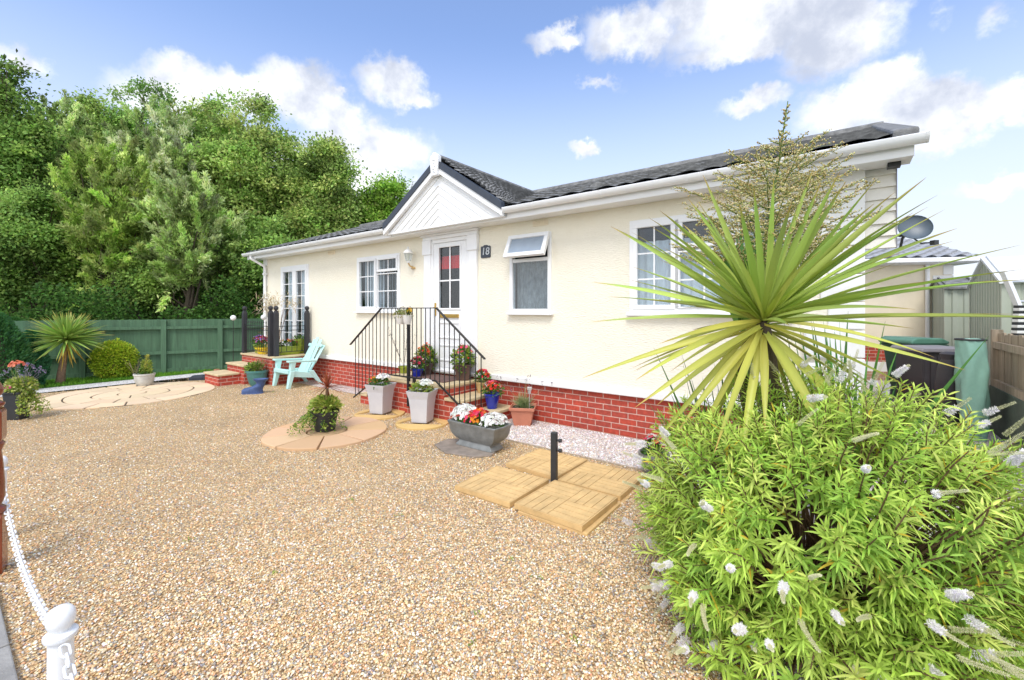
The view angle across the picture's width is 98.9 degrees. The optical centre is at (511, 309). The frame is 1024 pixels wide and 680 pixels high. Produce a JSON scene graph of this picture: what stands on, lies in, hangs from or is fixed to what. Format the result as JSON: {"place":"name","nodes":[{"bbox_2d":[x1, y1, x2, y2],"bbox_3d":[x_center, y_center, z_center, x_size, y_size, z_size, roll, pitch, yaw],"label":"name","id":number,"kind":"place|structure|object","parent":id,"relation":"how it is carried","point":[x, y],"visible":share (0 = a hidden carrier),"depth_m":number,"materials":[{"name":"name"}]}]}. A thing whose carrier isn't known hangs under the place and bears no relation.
{"place":"outdoors","nodes":[
{"label":"outdoors","id":0,"kind":"place"},
{"bbox_2d":[32,372,201,393],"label":"lawn ground","id":1,"kind":"structure","parent":0,"point":[178,379],"depth_m":9.63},
{"bbox_2d":[0,312,36,391],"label":"conifer shrub","id":2,"kind":"object","parent":1,"relation":"on","point":[18,348],"visible":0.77,"depth_m":8.51,"materials":[{"name":"green plant"}]},
{"bbox_2d":[10,329,52,385],"bbox_3d":[-9.955,0.995,9.036,0.642,1.210,0.639,0,0,0],"label":"conifer shrub","id":3,"kind":"object","parent":1,"relation":"on","point":[43,362],"visible":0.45,"depth_m":9.04,"materials":[{"name":"green plant"}]},
{"bbox_2d":[23,312,110,384],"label":"cordyline palm","id":4,"kind":"object","parent":1,"relation":"on","point":[67,332],"visible":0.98,"depth_m":9.33,"materials":[{"name":"green plant"}]},
{"bbox_2d":[0,373,203,396],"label":"white gravel border","id":5,"kind":"object","parent":1,"relation":"on","point":[42,390],"visible":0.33,"depth_m":9.35,"materials":[{"name":"white gravel"}]},
{"bbox_2d":[87,338,140,378],"bbox_3d":[-9.211,1.135,10.151,0.940,0.997,0.928,0,0,0],"label":"golden bush","id":6,"kind":"object","parent":1,"relation":"on","point":[120,349],"visible":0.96,"depth_m":9.97,"materials":[{"name":"green plant"}]},
{"bbox_2d":[34,368,226,388],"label":"grass","id":7,"kind":"structure","parent":1,"relation":"on","point":[74,381],"depth_m":9.83,"materials":[{"name":"green plant"}]},
{"bbox_2d":[7,318,262,379],"bbox_3d":[-7.933,0.917,11.344,16.080,1.366,0.115,0,0,-33],"label":"garden fence","id":8,"kind":"object","parent":1,"relation":"on","point":[171,345],"visible":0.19,"depth_m":10.97,"materials":[{"name":"green wood"}]},
{"bbox_2d":[0,380,768,679],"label":"gravel drive","id":9,"kind":"structure","parent":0,"point":[101,430],"depth_m":3.18,"materials":[{"name":"beige gravel"}]},
{"bbox_2d":[0,382,7,573],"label":"wooden post","id":10,"kind":"object","parent":9,"relation":"on","point":[3,521],"visible":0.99,"depth_m":2.67,"materials":[{"name":"brown wood"}]},
{"bbox_2d":[3,456,9,502],"bbox_3d":[-3.555,1.306,3.040,0.090,0.587,0.090,0,0,0],"label":"chain post","id":11,"kind":"object","parent":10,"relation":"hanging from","point":[6,468],"visible":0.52,"depth_m":3.05,"materials":[{"name":"white plastic"}]},
{"bbox_2d":[0,360,51,419],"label":"black planter","id":12,"kind":"object","parent":9,"relation":"on","point":[19,401],"visible":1,"depth_m":6.37,"materials":[{"name":"plastic"}]},
{"bbox_2d":[41,603,78,679],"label":"chain post","id":13,"kind":"object","parent":9,"relation":"on","point":[61,627],"visible":1,"depth_m":1.48,"materials":[{"name":"white plastic"}]},
{"bbox_2d":[3,488,48,624],"bbox_3d":[-2.550,1.213,2.270,2.481,0.183,0.032,0,0,37],"label":"chain","id":14,"kind":"object","parent":13,"relation":"hanging from","point":[38,603],"visible":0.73,"depth_m":2.14,"materials":[{"name":"white plastic"}]},
{"bbox_2d":[58,643,76,679],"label":"chain","id":15,"kind":"object","parent":13,"relation":"hanging from","point":[68,664],"visible":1,"depth_m":1.43,"materials":[{"name":"white plastic"}]},
{"bbox_2d":[31,382,214,409],"bbox_3d":[-7.229,1.595,8.322,2.607,0.031,2.607,0,0,0],"label":"stone patio circle","id":16,"kind":"object","parent":9,"relation":"on","point":[111,396],"visible":0.92,"depth_m":8.09,"materials":[{"name":"beige stone"}]},
{"bbox_2d":[122,354,155,385],"bbox_3d":[-7.813,1.260,9.226,0.601,0.680,0.388,0,0,10],"label":"white bowl planter","id":17,"kind":"object","parent":16,"relation":"on","point":[145,376],"visible":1,"depth_m":9.16,"materials":[{"name":"ceramic"}]},
{"bbox_2d":[189,374,204,380],"bbox_3d":[-7.159,1.540,9.976,0.318,0.120,0.145,0,0,-11],"label":"dark rock","id":18,"kind":"object","parent":9,"relation":"on","point":[197,377],"visible":0.87,"depth_m":9.92,"materials":[{"name":"grey stone"}]},
{"bbox_2d":[241,378,268,394],"bbox_3d":[-4.919,1.462,8.373,0.475,0.284,0.200,0,0,-14],"label":"boot planter","id":19,"kind":"object","parent":9,"relation":"on","point":[257,387],"visible":1,"depth_m":8.32,"materials":[{"name":"blue ceramic"}]},
{"bbox_2d":[243,358,268,385],"bbox_3d":[-5.430,1.310,9.279,0.496,0.580,0.438,0,0,0],"label":"teal pot","id":20,"kind":"object","parent":9,"relation":"on","point":[252,372],"visible":0.98,"depth_m":9.18,"materials":[{"name":"ceramic"}]},
{"bbox_2d":[203,352,311,385],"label":"brick terrace","id":21,"kind":"structure","parent":9,"relation":"on","point":[233,373],"depth_m":9.45,"materials":[{"name":"brick"}]},
{"bbox_2d":[230,315,235,361],"bbox_3d":[-6.364,0.861,10.000,0.119,1.478,0.117,0,0,0],"label":"globe light","id":22,"kind":"object","parent":21,"relation":"on","point":[233,317],"visible":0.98,"depth_m":10.00,"materials":[{"name":"white plastic"}]},
{"bbox_2d":[253,336,267,353],"bbox_3d":[-5.652,0.797,9.934,0.433,0.395,0.412,0,0,0],"label":"yellow bowl","id":23,"kind":"object","parent":21,"relation":"on","point":[257,343],"visible":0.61,"depth_m":9.85,"materials":[{"name":"ceramic"}]},
{"bbox_2d":[242,306,309,356],"bbox_3d":[-5.470,0.455,9.741,1.689,1.083,0.735,0,0,8],"label":"terrace railing","id":24,"kind":"object","parent":21,"relation":"on","point":[273,326],"visible":0.98,"depth_m":9.59,"materials":[{"name":"black metal"}]},
{"bbox_2d":[250,290,304,354],"bbox_3d":[-5.338,0.365,9.899,1.317,1.657,1.017,0,0,10],"label":"blossom shrub pot","id":25,"kind":"object","parent":21,"relation":"on","point":[270,301],"visible":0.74,"depth_m":9.88,"materials":[{"name":"plant"}]},
{"bbox_2d":[279,339,302,354],"bbox_3d":[-5.010,0.819,9.802,0.286,0.352,0.552,0,0,37],"label":"lime trough","id":26,"kind":"object","parent":21,"relation":"on","point":[291,347],"visible":0.81,"depth_m":9.74,"materials":[{"name":"plastic"}]},
{"bbox_2d":[291,335,303,353],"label":"lime round pot","id":27,"kind":"object","parent":21,"relation":"on","point":[299,341],"visible":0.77,"depth_m":9.97,"materials":[{"name":"ceramic"}]},
{"bbox_2d":[272,337,324,388],"bbox_3d":[-4.529,1.100,9.340,0.723,1.000,0.835,0,0,37],"label":"garden chair","id":28,"kind":"object","parent":9,"relation":"on","point":[304,370],"visible":1,"depth_m":9.27,"materials":[{"name":"teal plastic"}]},
{"bbox_2d":[261,417,386,450],"bbox_3d":[-2.403,1.587,5.695,1.491,0.046,1.490,0,0,0],"label":"paving circle","id":29,"kind":"object","parent":9,"relation":"on","point":[360,430],"visible":0.81,"depth_m":5.47,"materials":[{"name":"stone"}]},
{"bbox_2d":[287,369,348,435],"bbox_3d":[-2.468,1.158,5.653,0.767,0.846,0.573,0,0,-17],"label":"red cordyline pot","id":30,"kind":"object","parent":29,"relation":"on","point":[322,415],"visible":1,"depth_m":5.61,"materials":[{"name":"black plastic"}]},
{"bbox_2d":[297,380,366,394],"bbox_3d":[-3.445,1.594,8.902,2.980,0.001,0.400,0,0,37],"label":"white gravel margin","id":31,"kind":"object","parent":9,"relation":"on","point":[344,389],"visible":0.6,"depth_m":8.99,"materials":[{"name":"white gravel"}]},
{"bbox_2d":[354,409,404,419],"bbox_3d":[-2.020,1.592,6.700,0.739,0.036,0.739,0,0,0],"label":"paving disc","id":32,"kind":"object","parent":9,"relation":"on","point":[398,413],"visible":0.66,"depth_m":6.53,"materials":[{"name":"stone"}]},
{"bbox_2d":[365,373,395,413],"bbox_3d":[-2.039,1.273,6.750,0.389,0.604,0.374,0,0,20],"label":"tall planter","id":33,"kind":"object","parent":32,"relation":"on","point":[380,395],"visible":1,"depth_m":6.64,"materials":[{"name":"plastic"}]},
{"bbox_2d":[0,378,760,679],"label":"gravel stones","id":34,"kind":"object","parent":9,"relation":"on","point":[406,624],"visible":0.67,"depth_m":2.52,"materials":[{"name":"beige gravel"}]},
{"bbox_2d":[395,417,448,430],"bbox_3d":[-1.260,1.592,6.170,0.739,0.036,0.739,0,0,0],"label":"paving disc","id":35,"kind":"object","parent":9,"relation":"on","point":[418,427],"visible":0.69,"depth_m":5.96,"materials":[{"name":"stone"}]},
{"bbox_2d":[406,378,437,422],"bbox_3d":[-1.294,1.274,6.216,0.424,0.602,0.374,0,0,14],"label":"tall planter","id":36,"kind":"object","parent":35,"relation":"on","point":[422,402],"visible":1,"depth_m":6.10,"materials":[{"name":"plastic"}]},
{"bbox_2d":[359,371,511,420],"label":"front steps","id":37,"kind":"structure","parent":9,"relation":"on","point":[445,405],"depth_m":6.45,"materials":[{"name":"red brick"}]},
{"bbox_2d":[388,325,414,372],"bbox_3d":[-1.915,0.680,7.569,0.422,0.830,0.509,0,0,-45],"label":"slender twiggy plant","id":38,"kind":"object","parent":37,"relation":"on","point":[405,369],"visible":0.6,"depth_m":7.56,"materials":[{"name":"green plant"}]},
{"bbox_2d":[349,307,485,406],"bbox_3d":[-1.582,0.753,6.711,3.070,1.574,0.055,0,0,37],"label":"handrail","id":39,"kind":"object","parent":37,"relation":"on","point":[408,377],"visible":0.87,"depth_m":6.64,"materials":[{"name":"black metal"}]},
{"bbox_2d":[392,306,406,323],"bbox_3d":[-1.723,0.083,6.728,0.250,0.273,0.225,0,0,37],"label":"hanging pot","id":40,"kind":"object","parent":39,"relation":"hanging from","point":[399,319],"visible":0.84,"depth_m":6.68,"materials":[{"name":"white ceramic"}]},
{"bbox_2d":[399,306,412,323],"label":"hanging pot","id":41,"kind":"object","parent":39,"relation":"hanging from","point":[407,318],"visible":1,"depth_m":6.58,"materials":[{"name":"white ceramic"}]},
{"bbox_2d":[410,374,456,382],"bbox_3d":[-1.256,1.089,7.045,0.950,0.012,0.500,0,0,37],"label":"doormat","id":42,"kind":"object","parent":37,"relation":"on","point":[441,378],"visible":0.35,"depth_m":7.01,"materials":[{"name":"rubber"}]},
{"bbox_2d":[410,356,424,376],"bbox_3d":[-1.549,0.925,7.171,0.310,0.340,0.328,0,0,0],"label":"blue pot","id":43,"kind":"object","parent":42,"relation":"on","point":[418,368],"visible":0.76,"depth_m":7.11,"materials":[{"name":"ceramic"}]},
{"bbox_2d":[414,342,437,374],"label":"potted plant","id":44,"kind":"object","parent":42,"relation":"on","point":[428,358],"visible":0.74,"depth_m":7.33,"materials":[{"name":"green plant"}]},
{"bbox_2d":[450,343,476,380],"bbox_3d":[-0.763,0.808,6.871,0.449,0.575,0.483,0,0,0],"label":"potted plant","id":45,"kind":"object","parent":37,"relation":"on","point":[467,364],"visible":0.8,"depth_m":6.76,"materials":[{"name":"green plant"}]},
{"bbox_2d":[473,369,491,392],"bbox_3d":[-0.447,1.067,6.637,0.294,0.376,0.323,0,0,0],"label":"cream pot","id":46,"kind":"object","parent":37,"relation":"on","point":[486,373],"visible":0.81,"depth_m":6.60,"materials":[{"name":"ceramic"}]},
{"bbox_2d":[480,380,504,408],"bbox_3d":[-0.280,1.212,6.333,0.370,0.416,0.355,0,0,30],"label":"blue pot","id":47,"kind":"object","parent":37,"relation":"on","point":[491,396],"visible":1,"depth_m":6.26,"materials":[{"name":"ceramic"}]},
{"bbox_2d":[435,438,496,457],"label":"slate slab","id":48,"kind":"structure","parent":9,"relation":"on","point":[449,446],"depth_m":4.92,"materials":[{"name":"grey stone"}]},
{"bbox_2d":[447,403,511,452],"bbox_3d":[-0.392,1.342,5.071,0.784,0.472,0.397,0,0,37],"label":"stone trough","id":49,"kind":"object","parent":48,"relation":"on","point":[481,428],"visible":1,"depth_m":4.95,"materials":[{"name":"grey stone"}]},
{"bbox_2d":[458,491,514,510],"bbox_3d":[-0.058,1.597,3.903,0.600,0.006,0.600,0,0,36],"label":"spare slab","id":50,"kind":"object","parent":9,"relation":"on","point":[488,501],"depth_m":3.63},
{"bbox_2d":[455,466,548,507],"bbox_3d":[-0.085,1.565,3.926,0.602,0.041,0.602,0,0,36],"label":"paving slab","id":51,"kind":"object","parent":50,"relation":"on","point":[505,487],"depth_m":3.85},
{"bbox_2d":[506,448,586,479],"bbox_3d":[0.359,1.573,4.493,0.602,0.041,0.602,0,0,38],"label":"paving slab","id":52,"kind":"object","parent":9,"relation":"on","point":[537,462],"depth_m":4.43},
{"bbox_2d":[551,431,561,481],"bbox_3d":[0.403,1.355,3.966,0.097,0.490,0.054,0,0,25],"label":"parasol post","id":53,"kind":"object","parent":9,"relation":"on","point":[555,440],"visible":0.77,"depth_m":3.95,"materials":[{"name":"black plastic"}]},
{"bbox_2d":[518,503,619,536],"bbox_3d":[0.464,1.587,3.499,0.600,0.026,0.600,0,0,36],"label":"spare slab","id":54,"kind":"object","parent":9,"relation":"on","point":[595,525],"depth_m":3.27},
{"bbox_2d":[514,480,617,531],"bbox_3d":[0.441,1.550,3.519,0.602,0.041,0.602,0,0,38],"label":"paving slab","id":55,"kind":"object","parent":54,"relation":"on","point":[581,509],"depth_m":3.44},
{"bbox_2d":[617,484,641,504],"bbox_3d":[0.834,1.597,4.009,0.600,0.006,0.600,0,0,36],"label":"spare slab","id":56,"kind":"object","parent":9,"relation":"on","point":[628,496],"depth_m":3.75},
{"bbox_2d":[558,461,644,500],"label":"paving slab","id":57,"kind":"structure","parent":56,"relation":"on","point":[605,479],"depth_m":4.02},
{"bbox_2d":[502,418,804,502],"bbox_3d":[1.202,1.594,5.048,3.620,0.001,0.980,0,0,37],"label":"white gravel strip","id":58,"kind":"object","parent":9,"relation":"on","point":[610,459],"visible":0.2,"depth_m":5.30,"materials":[{"name":"white gravel"}]},
{"bbox_2d":[496,374,552,425],"bbox_3d":[0.106,1.230,6.120,0.833,0.740,0.710,0,0,30],"label":"square terracotta pot","id":59,"kind":"object","parent":58,"relation":"on","point":[522,413],"visible":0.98,"depth_m":6.01,"materials":[{"name":"ceramic"}]},
{"bbox_2d":[638,433,669,474],"bbox_3d":[1.363,1.394,4.204,0.310,0.412,0.297,0,0,0],"label":"flowering plant","id":60,"kind":"object","parent":9,"relation":"on","point":[643,451],"visible":0.48,"depth_m":4.16,"materials":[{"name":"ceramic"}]},
{"bbox_2d":[647,349,756,493],"bbox_3d":[1.607,0.944,3.212,1.004,1.320,0.930,0,0,0],"label":"slim flax plant","id":61,"kind":"object","parent":9,"relation":"on","point":[704,407],"visible":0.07,"depth_m":3.44,"materials":[{"name":"green plant"}]},
{"bbox_2d":[0,0,1023,277],"label":"sky","id":62,"kind":"structure","parent":0,"point":[529,94],"materials":[{"name":"blue"}]},
{"bbox_2d":[934,351,960,431],"bbox_3d":[5.758,1.075,5.750,0.310,1.050,0.302,0,0,0],"label":"black refuse sack","id":63,"kind":"object","parent":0,"point":[944,375],"visible":0.41,"depth_m":5.69,"materials":[{"name":"black plastic"}]},
{"bbox_2d":[966,255,1023,384],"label":"metal shed","id":64,"kind":"structure","parent":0,"point":[992,298],"depth_m":6.69,"materials":[{"name":"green metal"}]},
{"label":"ground","id":65,"kind":"structure","parent":0,"visible":0},
{"bbox_2d":[0,606,17,679],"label":"kerb","id":66,"kind":"structure","parent":65,"relation":"on","point":[7,669],"depth_m":1.97,"materials":[{"name":"concrete"}]},
{"bbox_2d":[6,316,24,357],"bbox_3d":[-11.097,0.870,9.728,1.169,1.461,1.146,0,0,0],"label":"conifer shrub","id":67,"kind":"object","parent":65,"relation":"on","point":[14,318],"visible":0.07,"depth_m":9.72,"materials":[{"name":"green plant"}]},
{"bbox_2d":[0,48,77,316],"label":"broadleaf tree","id":68,"kind":"object","parent":65,"relation":"on","point":[26,139],"visible":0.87,"depth_m":14.43,"materials":[{"name":"green plant"}]},
{"bbox_2d":[0,166,114,318],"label":"broadleaf tree","id":69,"kind":"object","parent":65,"relation":"on","point":[30,236],"visible":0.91,"depth_m":13.37,"materials":[{"name":"green plant"}]},
{"bbox_2d":[25,88,118,316],"bbox_3d":[-17.626,-3.376,16.958,4.080,10.170,3.480,0,0,0],"label":"willow tree","id":70,"kind":"object","parent":65,"relation":"on","point":[85,130],"visible":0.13,"depth_m":16.73,"materials":[{"name":"green plant"}]},
{"bbox_2d":[54,86,127,319],"bbox_3d":[-17.481,-3.720,18.174,4.081,10.853,4.229,0,0,0],"label":"broadleaf tree","id":71,"kind":"object","parent":65,"relation":"on","point":[89,102],"visible":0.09,"depth_m":17.75,"materials":[{"name":"green plant"}]},
{"bbox_2d":[43,131,178,318],"bbox_3d":[-13.105,-2.183,14.640,3.891,7.771,3.801,0,0,-26],"label":"willow tree","id":72,"kind":"object","parent":65,"relation":"on","point":[105,225],"visible":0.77,"depth_m":13.87,"materials":[{"name":"green plant"}]},
{"bbox_2d":[0,246,258,319],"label":"woodland","id":73,"kind":"object","parent":65,"relation":"on","point":[200,299],"depth_m":24.62,"materials":[{"name":"green plant"}]},
{"bbox_2d":[0,274,262,320],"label":"undergrowth","id":74,"kind":"object","parent":65,"relation":"on","point":[216,313],"visible":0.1,"depth_m":13.13,"materials":[{"name":"green plant"}]},
{"bbox_2d":[84,74,184,319],"bbox_3d":[-16.863,-4.315,19.544,5.961,12.070,4.482,0,0,0],"label":"broadleaf tree","id":75,"kind":"object","parent":65,"relation":"on","point":[149,89],"visible":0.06,"depth_m":19.02,"materials":[{"name":"green plant"}]},
{"bbox_2d":[90,93,226,319],"bbox_3d":[-12.851,-3.047,15.862,3.632,9.499,3.519,0,0,24],"label":"willow tree","id":76,"kind":"object","parent":65,"relation":"on","point":[163,148],"visible":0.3,"depth_m":15.65,"materials":[{"name":"green plant"}]},
{"bbox_2d":[102,231,217,318],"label":"broadleaf tree","id":77,"kind":"object","parent":65,"relation":"on","point":[144,281],"visible":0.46,"depth_m":13.83,"materials":[{"name":"green plant"}]},
{"bbox_2d":[143,98,217,317],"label":"broadleaf tree","id":78,"kind":"object","parent":65,"relation":"on","point":[198,130],"visible":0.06,"depth_m":18.45,"materials":[{"name":"green plant"}]},
{"bbox_2d":[128,167,249,318],"bbox_3d":[-10.546,-1.438,14.333,3.357,6.294,2.873,0,0,0],"label":"willow tree","id":79,"kind":"object","parent":65,"relation":"on","point":[183,255],"visible":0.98,"depth_m":13.77,"materials":[{"name":"green plant"}]},
{"bbox_2d":[161,89,247,318],"bbox_3d":[-13.553,-4.019,19.826,4.083,11.445,3.607,0,0,0],"label":"broadleaf tree","id":80,"kind":"object","parent":65,"relation":"on","point":[199,112],"visible":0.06,"depth_m":19.36,"materials":[{"name":"green plant"}]},
{"bbox_2d":[181,81,306,300],"bbox_3d":[-10.339,-3.518,17.369,5.499,10.448,4.813,0,0,0],"label":"broadleaf tree","id":81,"kind":"object","parent":65,"relation":"on","point":[239,170],"visible":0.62,"depth_m":16.34,"materials":[{"name":"green plant"}]},
{"bbox_2d":[200,202,303,313],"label":"broadleaf tree","id":82,"kind":"object","parent":65,"relation":"on","point":[257,237],"visible":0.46,"depth_m":14.97,"materials":[{"name":"green plant"}]},
{"bbox_2d":[262,130,383,239],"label":"broadleaf tree","id":83,"kind":"object","parent":65,"relation":"on","point":[322,201],"visible":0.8,"depth_m":16.26,"materials":[{"name":"green plant"}]},
{"bbox_2d":[339,170,413,226],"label":"broadleaf tree","id":84,"kind":"object","parent":65,"relation":"on","point":[384,194],"visible":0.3,"depth_m":17.88,"materials":[{"name":"green plant"}]},
{"bbox_2d":[241,121,929,453],"bbox_3d":[0.255,-0.563,10.090,12.850,4.326,6.920,0,0,37],"label":"mobile home","id":85,"kind":"object","parent":65,"relation":"on","point":[529,296],"visible":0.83,"depth_m":6.17,"materials":[{"name":"beige paint"}]},
{"bbox_2d":[281,264,308,345],"bbox_3d":[-5.171,-0.037,10.468,1.320,2.035,0.210,0,0,37],"label":"french door","id":86,"kind":"structure","parent":85,"relation":"in","point":[292,271],"depth_m":10.40,"materials":[{"name":"white plastic"}]},
{"bbox_2d":[354,253,400,312],"bbox_3d":[-2.586,-0.495,8.542,1.405,1.120,0.208,0,0,37],"label":"window","id":87,"kind":"structure","parent":85,"relation":"in","point":[376,270],"depth_m":8.52,"materials":[{"name":"white plastic"}]},
{"bbox_2d":[403,246,415,268],"bbox_3d":[-1.821,-0.935,7.816,0.190,0.390,0.265,0,0,37],"label":"wall lantern","id":88,"kind":"object","parent":85,"relation":"attached to","point":[407,251],"depth_m":7.77,"materials":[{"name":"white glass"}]},
{"bbox_2d":[433,240,465,367],"bbox_3d":[-1.039,-0.080,7.317,0.750,2.100,0.144,0,0,37],"label":"front door","id":89,"kind":"structure","parent":85,"relation":"in","point":[457,316],"depth_m":7.32,"materials":[{"name":"white plastic"}]},
{"bbox_2d":[481,245,490,257],"bbox_3d":[-0.414,-0.915,6.859,0.196,0.200,0.021,0,0,37],"label":"house number sign","id":90,"kind":"object","parent":85,"relation":"attached to","point":[485,251],"visible":1,"depth_m":6.86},
{"bbox_2d":[503,231,552,314],"bbox_3d":[0.244,-0.514,6.334,0.785,1.177,0.339,0,0,37],"label":"window","id":91,"kind":"structure","parent":85,"relation":"in","point":[534,275],"depth_m":6.39,"materials":[{"name":"white plastic"}]},
{"bbox_2d":[626,201,792,315],"bbox_3d":[2.182,-0.512,4.978,1.770,1.175,0.235,0,0,37],"label":"window","id":92,"kind":"structure","parent":85,"relation":"in","point":[640,257],"depth_m":5.27,"materials":[{"name":"white plastic"}]},
{"bbox_2d":[897,215,938,246],"bbox_3d":[6.365,-1.246,6.957,0.456,0.536,0.536,0,0,-35],"label":"satellite dish","id":93,"kind":"object","parent":85,"relation":"attached to","point":[925,228],"visible":0.92,"depth_m":6.97,"materials":[{"name":"grey metal"}]},
{"bbox_2d":[505,439,672,476],"bbox_3d":[0.790,1.618,4.732,3.200,0.064,0.020,0,0,37],"label":"edging board","id":94,"kind":"object","parent":65,"relation":"on","point":[630,467],"visible":0.07,"depth_m":4.73,"materials":[{"name":"wood"}]},
{"bbox_2d":[766,380,1023,679],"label":"white gravel side","id":95,"kind":"structure","parent":65,"relation":"on","point":[990,436],"depth_m":5.13,"materials":[{"name":"white gravel"}]},
{"bbox_2d":[506,419,1023,679],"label":"white chipping stones","id":96,"kind":"object","parent":95,"relation":"on","point":[564,444],"visible":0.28,"depth_m":5.28,"materials":[{"name":"white gravel"}]},
{"bbox_2d":[583,101,1023,534],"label":"cordyline palm","id":97,"kind":"object","parent":95,"relation":"on","point":[763,285],"visible":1,"depth_m":2.53,"materials":[{"name":"green plant"}]},
{"bbox_2d":[610,349,1023,679],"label":"hebe bush","id":98,"kind":"object","parent":95,"relation":"on","point":[841,585],"visible":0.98,"depth_m":1.83,"materials":[{"name":"green plant"}]},
{"bbox_2d":[781,321,988,526],"bbox_3d":[2.287,0.807,3.136,0.674,1.595,1.431,0,0,-33],"label":"flax plant","id":99,"kind":"object","parent":95,"relation":"on","point":[947,385],"visible":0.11,"depth_m":3.11,"materials":[{"name":"green plant"}]},
{"bbox_2d":[878,336,948,400],"bbox_3d":[6.857,1.030,7.481,0.679,1.140,0.715,0,0,-4],"label":"wheelie bin","id":100,"kind":"object","parent":95,"relation":"on","point":[901,340],"visible":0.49,"depth_m":7.51,"materials":[{"name":"green plastic"}]},
{"bbox_2d":[890,345,954,421],"bbox_3d":[6.176,1.070,6.448,0.720,1.060,0.600,0,0,6],"label":"storage box","id":101,"kind":"object","parent":95,"relation":"on","point":[920,371],"visible":0.25,"depth_m":6.29,"materials":[{"name":"black plastic"}]},
{"bbox_2d":[954,338,990,441],"bbox_3d":[5.670,0.983,5.399,0.344,1.259,0.275,0,0,8],"label":"garden waste bag","id":102,"kind":"object","parent":95,"relation":"on","point":[972,379],"visible":0.86,"depth_m":5.31,"materials":[{"name":"green plastic"}]},
{"bbox_2d":[862,238,984,380],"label":"neighbour house","id":103,"kind":"structure","parent":65,"relation":"on","point":[917,301],"depth_m":9.85,"materials":[{"name":"painted cream render"},{"name":"red brick"},{"name":"grey tile"}]},
{"bbox_2d":[930,277,969,346],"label":"metal shed","id":104,"kind":"structure","parent":65,"relation":"on","point":[953,299],"depth_m":8.46,"materials":[{"name":"grey metal"}]},
{"bbox_2d":[989,385,1023,449],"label":"retaining wall","id":105,"kind":"structure","parent":65,"relation":"on","point":[1011,415],"depth_m":5.26,"materials":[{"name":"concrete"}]},
{"bbox_2d":[991,329,1023,400],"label":"wooden fence","id":106,"kind":"object","parent":105,"relation":"on","point":[1007,363],"visible":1,"depth_m":5.33,"materials":[{"name":"brown wood"}]},
{"bbox_2d":[1000,272,1023,305],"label":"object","id":107,"kind":"object","parent":65,"relation":"on","point":[1012,293],"visible":0.77,"depth_m":5.57,"materials":[{"name":"metal"}]},
{"bbox_2d":[1011,305,1023,335],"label":"striped lounger cushion","id":108,"kind":"object","parent":107,"relation":"on","point":[1017,326],"visible":0.62,"depth_m":5.42,"materials":[{"name":"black fabric"}]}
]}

